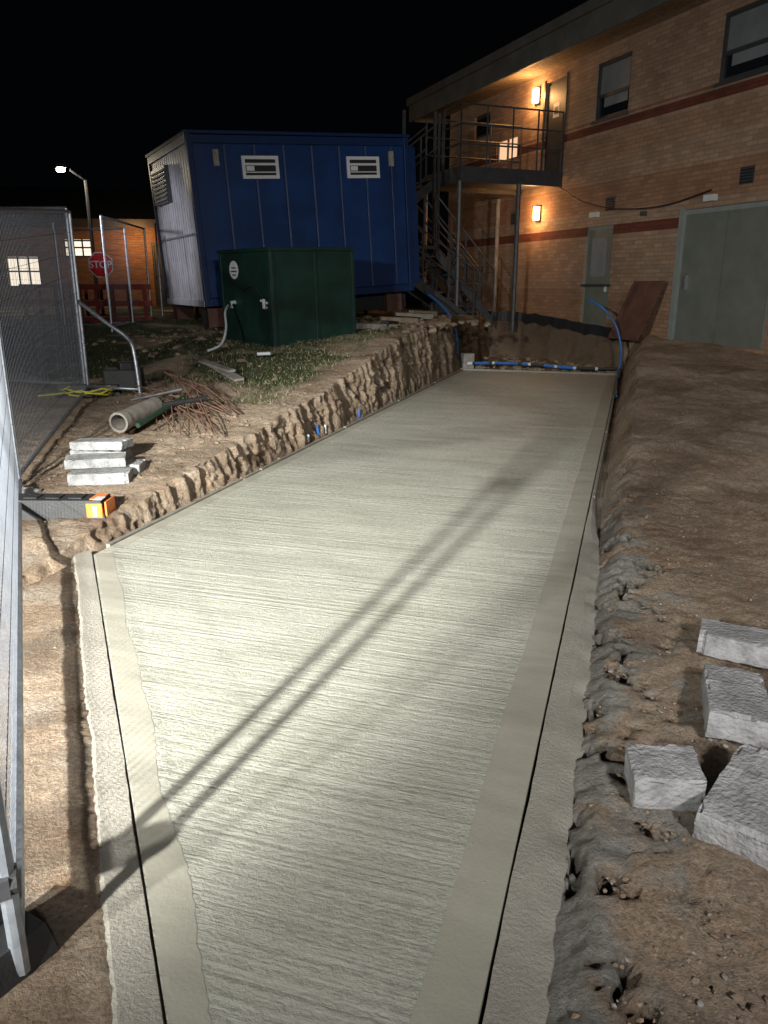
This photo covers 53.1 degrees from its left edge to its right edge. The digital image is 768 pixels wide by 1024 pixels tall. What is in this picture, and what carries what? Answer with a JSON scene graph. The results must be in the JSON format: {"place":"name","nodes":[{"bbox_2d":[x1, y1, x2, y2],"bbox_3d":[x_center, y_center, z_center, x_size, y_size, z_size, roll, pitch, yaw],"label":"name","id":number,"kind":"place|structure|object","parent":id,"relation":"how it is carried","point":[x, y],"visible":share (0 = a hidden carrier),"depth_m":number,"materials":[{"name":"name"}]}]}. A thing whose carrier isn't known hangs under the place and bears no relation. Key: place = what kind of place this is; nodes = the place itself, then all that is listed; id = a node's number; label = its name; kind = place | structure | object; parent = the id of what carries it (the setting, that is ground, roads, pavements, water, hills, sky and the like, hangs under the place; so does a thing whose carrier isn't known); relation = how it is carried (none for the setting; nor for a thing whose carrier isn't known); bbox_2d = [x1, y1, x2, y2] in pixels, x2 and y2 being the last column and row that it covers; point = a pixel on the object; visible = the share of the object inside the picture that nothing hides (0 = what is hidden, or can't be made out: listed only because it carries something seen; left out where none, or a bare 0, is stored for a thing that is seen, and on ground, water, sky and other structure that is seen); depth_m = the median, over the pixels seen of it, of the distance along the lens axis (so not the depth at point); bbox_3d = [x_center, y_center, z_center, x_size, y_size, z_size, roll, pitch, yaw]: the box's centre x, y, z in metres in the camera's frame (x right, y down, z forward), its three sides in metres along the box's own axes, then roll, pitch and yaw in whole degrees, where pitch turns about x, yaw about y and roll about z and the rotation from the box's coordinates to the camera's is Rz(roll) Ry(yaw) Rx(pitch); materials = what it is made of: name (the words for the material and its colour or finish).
{"place":"outdoors","nodes":[
{"label":"outdoors","id":0,"kind":"place"},
{"bbox_2d":[0,0,588,289],"label":"sky","id":1,"kind":"structure","parent":0,"point":[92,87],"materials":[{"name":"black"}]},
{"bbox_2d":[0,291,767,1023],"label":"ground","id":2,"kind":"structure","parent":0,"point":[68,981],"depth_m":4.09,"materials":[{"name":"soil"}]},
{"bbox_2d":[0,325,30,976],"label":"fence panel","id":3,"kind":"object","parent":2,"relation":"on","point":[12,844],"visible":0.91,"depth_m":2.67,"materials":[{"name":"metal"}]},
{"bbox_2d":[0,862,18,901],"bbox_3d":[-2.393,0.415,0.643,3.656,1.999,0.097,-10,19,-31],"label":"clamp","id":4,"kind":"object","parent":3,"relation":"attached to","point":[9,886],"visible":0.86,"depth_m":1.75,"materials":[{"name":"metal"}]},
{"bbox_2d":[1,487,40,492],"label":"clamp","id":5,"kind":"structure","parent":2,"relation":"on","point":[29,490],"depth_m":5.57,"materials":[{"name":"silver metal"}]},
{"bbox_2d":[0,904,59,997],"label":"fence foot","id":6,"kind":"object","parent":2,"relation":"on","point":[43,946],"visible":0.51,"depth_m":1.86},
{"bbox_2d":[0,206,85,384],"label":"fence panel","id":7,"kind":"object","parent":2,"relation":"on","point":[44,207],"visible":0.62,"depth_m":8.58,"materials":[{"name":"metal"}]},
{"bbox_2d":[0,208,89,475],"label":"fence panel","id":8,"kind":"object","parent":2,"relation":"on","point":[35,453],"visible":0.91,"depth_m":6.91,"materials":[{"name":"metal"}]},
{"bbox_2d":[0,493,115,519],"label":"fence foot","id":9,"kind":"object","parent":2,"relation":"on","point":[42,506],"visible":0.94,"depth_m":5.09},
{"bbox_2d":[19,284,108,317],"bbox_3d":[-6.600,-4.341,15.923,1.700,0.720,0.070,-3,17,-11],"label":"pedestrian barrier","id":10,"kind":"object","parent":2,"relation":"on","point":[48,301],"visible":0.25,"depth_m":15.84,"materials":[{"name":"red plastic"}]},
{"bbox_2d":[38,385,114,396],"bbox_3d":[-3.397,-1.346,8.554,0.783,0.095,0.366,-3,17,-9],"label":"yellow hose","id":11,"kind":"object","parent":2,"relation":"on","point":[89,392],"visible":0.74,"depth_m":8.44,"materials":[{"name":"yellow plastic"}]},
{"bbox_2d":[54,163,100,309],"bbox_3d":[-7.529,-6.654,19.049,0.796,3.540,0.445,-12,20,-34],"label":"street lamp","id":12,"kind":"object","parent":2,"relation":"on","point":[60,167],"visible":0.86,"depth_m":19.08,"materials":[{"name":"metal"}]},
{"bbox_2d":[0,226,158,306],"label":"walls","id":13,"kind":"structure","parent":2,"relation":"on","point":[150,240],"depth_m":25.33,"materials":[{"name":"orange brick"}]},
{"bbox_2d":[0,187,155,227],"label":"roof","id":14,"kind":"structure","parent":13,"relation":"on","point":[134,206],"depth_m":26.46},
{"bbox_2d":[5,239,172,306],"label":"windows","id":15,"kind":"structure","parent":13,"relation":"attached to","point":[81,246],"depth_m":25.27,"materials":[{"name":"beige glass"}]},
{"bbox_2d":[56,383,122,396],"bbox_3d":[-3.350,-1.396,8.765,0.718,0.138,0.219,-2,17,-5],"label":"fence foot","id":16,"kind":"object","parent":2,"relation":"on","point":[111,393],"visible":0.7,"depth_m":8.68},
{"bbox_2d":[0,215,199,331],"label":"site gate","id":17,"kind":"structure","parent":2,"relation":"on","point":[110,313],"depth_m":13.91,"materials":[{"name":"metal"}]},
{"bbox_2d":[88,252,112,277],"bbox_3d":[-5.050,-4.406,13.712,0.436,0.436,0.014,0,16,0],"label":"stop sign","id":18,"kind":"object","parent":17,"relation":"attached to","point":[96,264],"visible":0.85,"depth_m":13.71,"materials":[{"name":"red metal"}]},
{"bbox_2d":[67,467,133,485],"bbox_3d":[-2.140,-0.270,5.823,0.443,0.093,0.218,-2,17,-6],"label":"concrete block","id":19,"kind":"object","parent":2,"relation":"on","point":[104,476],"depth_m":5.73,"materials":[{"name":"grey concrete"}]},
{"bbox_2d":[64,452,126,469],"bbox_3d":[-2.220,-0.396,5.932,0.443,0.073,0.218,-4,19,-16],"label":"concrete block","id":20,"kind":"object","parent":19,"relation":"on","point":[92,460],"depth_m":5.86,"materials":[{"name":"grey concrete"}]},
{"bbox_2d":[69,437,133,450],"bbox_3d":[-2.280,-0.549,6.220,0.443,0.074,0.218,0,15,8],"label":"concrete block","id":21,"kind":"object","parent":20,"relation":"on","point":[101,444],"depth_m":6.13,"materials":[{"name":"grey concrete"}]},
{"bbox_2d":[57,284,152,322],"bbox_3d":[-5.300,-3.972,14.676,1.700,0.720,0.070,-2,17,-5],"label":"pedestrian barrier","id":22,"kind":"object","parent":2,"relation":"on","point":[145,302],"visible":0.52,"depth_m":14.64,"materials":[{"name":"red plastic"}]},
{"bbox_2d":[77,300,141,396],"bbox_3d":[-2.987,-1.777,8.399,0.751,1.041,0.077,6,17,19],"label":"fence brace","id":23,"kind":"object","parent":2,"relation":"on","point":[113,327],"visible":0.95,"depth_m":8.33,"materials":[{"name":"silver metal"}]},
{"bbox_2d":[103,361,144,387],"bbox_3d":[-3.000,-1.583,8.866,0.420,0.300,0.300,-3,17,-11],"label":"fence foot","id":24,"kind":"object","parent":2,"relation":"on","point":[122,374],"visible":0.69,"depth_m":8.74,"materials":[{"name":"concrete"}]},
{"bbox_2d":[109,459,146,473],"bbox_3d":[-2.120,-0.353,6.070,0.443,0.093,0.218,-1,17,-2],"label":"concrete block","id":25,"kind":"object","parent":2,"relation":"on","point":[138,465],"depth_m":6.02,"materials":[{"name":"grey concrete"}]},
{"bbox_2d":[70,447,131,458],"bbox_3d":[-2.320,-0.485,6.322,0.443,0.103,0.218,-1,17,-5],"label":"concrete block","id":26,"kind":"object","parent":25,"relation":"on","point":[128,451],"depth_m":6.22,"materials":[{"name":"grey concrete"}]},
{"bbox_2d":[109,397,161,432],"bbox_3d":[-2.290,-0.910,7.151,0.184,0.226,0.697,3,17,11],"label":"clay drain pipe","id":27,"kind":"object","parent":2,"relation":"on","point":[120,421],"visible":0.91,"depth_m":6.99,"materials":[{"name":"grey concrete"}]},
{"bbox_2d":[130,388,207,427],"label":"scaffold tubes","id":28,"kind":"object","parent":2,"relation":"on","point":[180,400],"visible":1,"depth_m":7.43,"materials":[{"name":"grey metal"}]},
{"bbox_2d":[125,366,240,436],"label":"rebar rods","id":29,"kind":"object","parent":2,"relation":"on","point":[187,406],"visible":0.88,"depth_m":7.66,"materials":[{"name":"brown metal"}]},
{"bbox_2d":[194,306,201,314],"bbox_3d":[-3.900,-4.455,16.306,0.070,0.720,1.700,3,17,9],"label":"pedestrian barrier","id":30,"kind":"object","parent":2,"relation":"on","point":[197,309],"depth_m":16.17,"materials":[{"name":"red plastic"}]},
{"bbox_2d":[207,304,228,351],"bbox_3d":[-2.278,-2.626,10.942,0.197,0.615,1.025,2,17,6],"label":"white drain pipe","id":31,"kind":"object","parent":2,"relation":"on","point":[224,336],"visible":1,"depth_m":10.76,"materials":[{"name":"white plastic"}]},
{"bbox_2d":[198,359,243,381],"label":"timber planks","id":32,"kind":"object","parent":2,"relation":"on","point":[227,372],"visible":1,"depth_m":9.48,"materials":[{"name":"wood"}]},
{"bbox_2d":[257,352,270,355],"bbox_3d":[-1.590,-2.099,10.204,0.187,0.054,0.044,4,17,12],"label":"pipe offcut","id":33,"kind":"object","parent":2,"relation":"on","point":[262,353],"visible":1,"depth_m":10.19,"materials":[{"name":"white plastic"}]},
{"bbox_2d":[70,315,490,362],"bbox_3d":[-1.361,-2.947,12.729,6.608,0.507,3.729,-12,20,-36],"label":"loose stone heap","id":34,"kind":"object","parent":2,"relation":"on","point":[433,326],"visible":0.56,"depth_m":12.28,"materials":[{"name":"stone"}]},
{"bbox_2d":[145,129,419,327],"bbox_3d":[-1.850,-5.161,14.243,4.157,2.980,2.790,-12,20,-26],"label":"site cabin","id":35,"kind":"object","parent":2,"relation":"on","point":[213,191],"visible":0.84,"depth_m":12.99,"materials":[{"name":"blue painted steel"},{"name":"white painted corrugated steel"},{"name":"glass"}]},
{"bbox_2d":[216,247,355,347],"bbox_3d":[-1.492,-3.266,11.720,1.630,1.410,1.440,-16,23,-38],"label":"green storage tank","id":36,"kind":"object","parent":2,"relation":"on","point":[277,296],"visible":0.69,"depth_m":11.20,"materials":[{"name":"metal"}]},
{"bbox_2d":[71,489,600,1023],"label":"concrete edging","id":37,"kind":"object","parent":2,"relation":"on","point":[525,949],"visible":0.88,"depth_m":2.33,"materials":[{"name":"grey concrete"}]},
{"bbox_2d":[94,370,615,1023],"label":"slab surface","id":38,"kind":"object","parent":2,"relation":"on","point":[330,638],"visible":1,"depth_m":3.31,"materials":[{"name":"concrete"}]},
{"bbox_2d":[96,370,615,1023],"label":"trowelled border","id":39,"kind":"object","parent":38,"relation":"on","point":[454,980],"visible":0.99,"depth_m":2.42,"materials":[{"name":"concrete"}]},
{"bbox_2d":[106,369,615,547],"bbox_3d":[1.245,-1.099,9.472,2.922,0.128,10.870,5,17,17],"label":"side shutter","id":40,"kind":"object","parent":2,"relation":"on","point":[129,534],"visible":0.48,"depth_m":7.20,"materials":[{"name":"beige wood"}]},
{"bbox_2d":[4,313,762,532],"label":"grass","id":41,"kind":"structure","parent":2,"relation":"on","point":[306,361],"depth_m":10.15,"materials":[{"name":"plant"}]},
{"bbox_2d":[3,327,767,1023],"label":"rubble","id":42,"kind":"object","parent":2,"relation":"on","point":[655,953],"visible":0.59,"depth_m":3.56,"materials":[{"name":"stone"}]},
{"bbox_2d":[307,353,473,441],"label":"service duct stubs","id":43,"kind":"object","parent":2,"relation":"on","point":[466,357],"visible":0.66,"depth_m":15.00,"materials":[{"name":"blue plastic"},{"name":"white plastic"}]},
{"bbox_2d":[467,361,617,370],"bbox_3d":[2.986,-2.770,14.567,2.853,0.121,0.064,5,17,17],"label":"taped service pipe","id":44,"kind":"object","parent":43,"relation":"attached to","point":[544,365],"visible":1,"depth_m":14.53,"materials":[{"name":"blue plastic"}]},
{"bbox_2d":[356,310,437,329],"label":"timber sleepers","id":45,"kind":"object","parent":2,"relation":"on","point":[411,316],"visible":0.8,"depth_m":13.37},
{"bbox_2d":[424,291,458,353],"bbox_3d":[1.162,-3.680,15.264,0.156,1.358,1.258,-9,19,-27],"label":"blue water pipe","id":46,"kind":"object","parent":2,"relation":"on","point":[438,302],"visible":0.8,"depth_m":15.16,"materials":[{"name":"blue plastic"}]},
{"bbox_2d":[364,102,564,330],"bbox_3d":[0.793,-6.268,16.995,5.450,4.566,2.740,-6,18,-21],"label":"fire escape stair","id":47,"kind":"object","parent":2,"relation":"on","point":[459,179],"visible":0.57,"depth_m":16.30,"materials":[{"name":"metal"}]},
{"bbox_2d":[460,368,620,378],"bbox_3d":[2.898,-2.602,14.531,3.030,0.135,0.050,5,17,17],"label":"end shutter","id":48,"kind":"object","parent":2,"relation":"on","point":[536,371],"visible":0.43,"depth_m":14.47,"materials":[{"name":"wood"}]},
{"bbox_2d":[488,311,616,340],"bbox_3d":[3.702,-3.970,16.312,0.769,0.481,4.220,-12,20,-35],"label":"damp proof membrane","id":49,"kind":"object","parent":2,"relation":"on","point":[561,323],"visible":0.79,"depth_m":16.29,"materials":[{"name":"black plastic"}]},
{"bbox_2d":[587,299,621,397],"bbox_3d":[3.926,-2.807,12.813,0.664,1.391,3.030,1,17,4],"label":"blue water pipe","id":50,"kind":"object","parent":2,"relation":"on","point":[618,333],"visible":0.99,"depth_m":13.99,"materials":[{"name":"plastic"}]},
{"bbox_2d":[447,0,767,354],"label":"walls","id":51,"kind":"structure","parent":2,"relation":"on","point":[683,129],"depth_m":14.72,"materials":[{"name":"brick"}]},
{"bbox_2d":[406,0,710,124],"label":"roof","id":52,"kind":"structure","parent":51,"relation":"on","point":[585,28],"depth_m":15.43,"materials":[{"name":"metal"}]},
{"bbox_2d":[476,0,767,161],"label":"windows","id":53,"kind":"structure","parent":51,"relation":"attached to","point":[745,49],"depth_m":12.30,"materials":[{"name":"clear glass"}]},
{"bbox_2d":[493,86,755,311],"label":"wall fittings","id":54,"kind":"object","parent":51,"relation":"attached to","point":[747,173],"depth_m":15.82,"materials":[{"name":"brown"}]},
{"bbox_2d":[540,72,767,348],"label":"doors","id":55,"kind":"structure","parent":51,"relation":"attached to","point":[719,294],"depth_m":13.15,"materials":[{"name":"green paint"}]},
{"bbox_2d":[608,281,665,340],"bbox_3d":[4.624,-3.701,14.124,0.527,1.042,0.840,-6,18,-21],"label":"leaning plywood board","id":56,"kind":"object","parent":2,"relation":"on","point":[638,305],"visible":1,"depth_m":14.09,"materials":[{"name":"brown wood"}]},
{"bbox_2d":[624,744,706,811],"bbox_3d":[0.895,0.848,2.462,0.218,0.118,0.193,0,19,8],"label":"concrete block","id":57,"kind":"object","parent":2,"relation":"on","point":[671,776],"depth_m":2.39,"materials":[{"name":"grey concrete"}]},
{"bbox_2d":[692,744,767,869],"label":"concrete block","id":58,"kind":"object","parent":2,"relation":"on","point":[732,815],"depth_m":2.25,"materials":[{"name":"grey concrete"}]},
{"bbox_2d":[696,618,767,668],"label":"concrete block","id":59,"kind":"object","parent":2,"relation":"on","point":[717,639],"depth_m":3.29,"materials":[{"name":"grey concrete"}]},
{"bbox_2d":[701,664,767,748],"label":"concrete block","id":60,"kind":"object","parent":2,"relation":"on","point":[735,704],"depth_m":2.77,"materials":[{"name":"grey concrete"}]}
]}

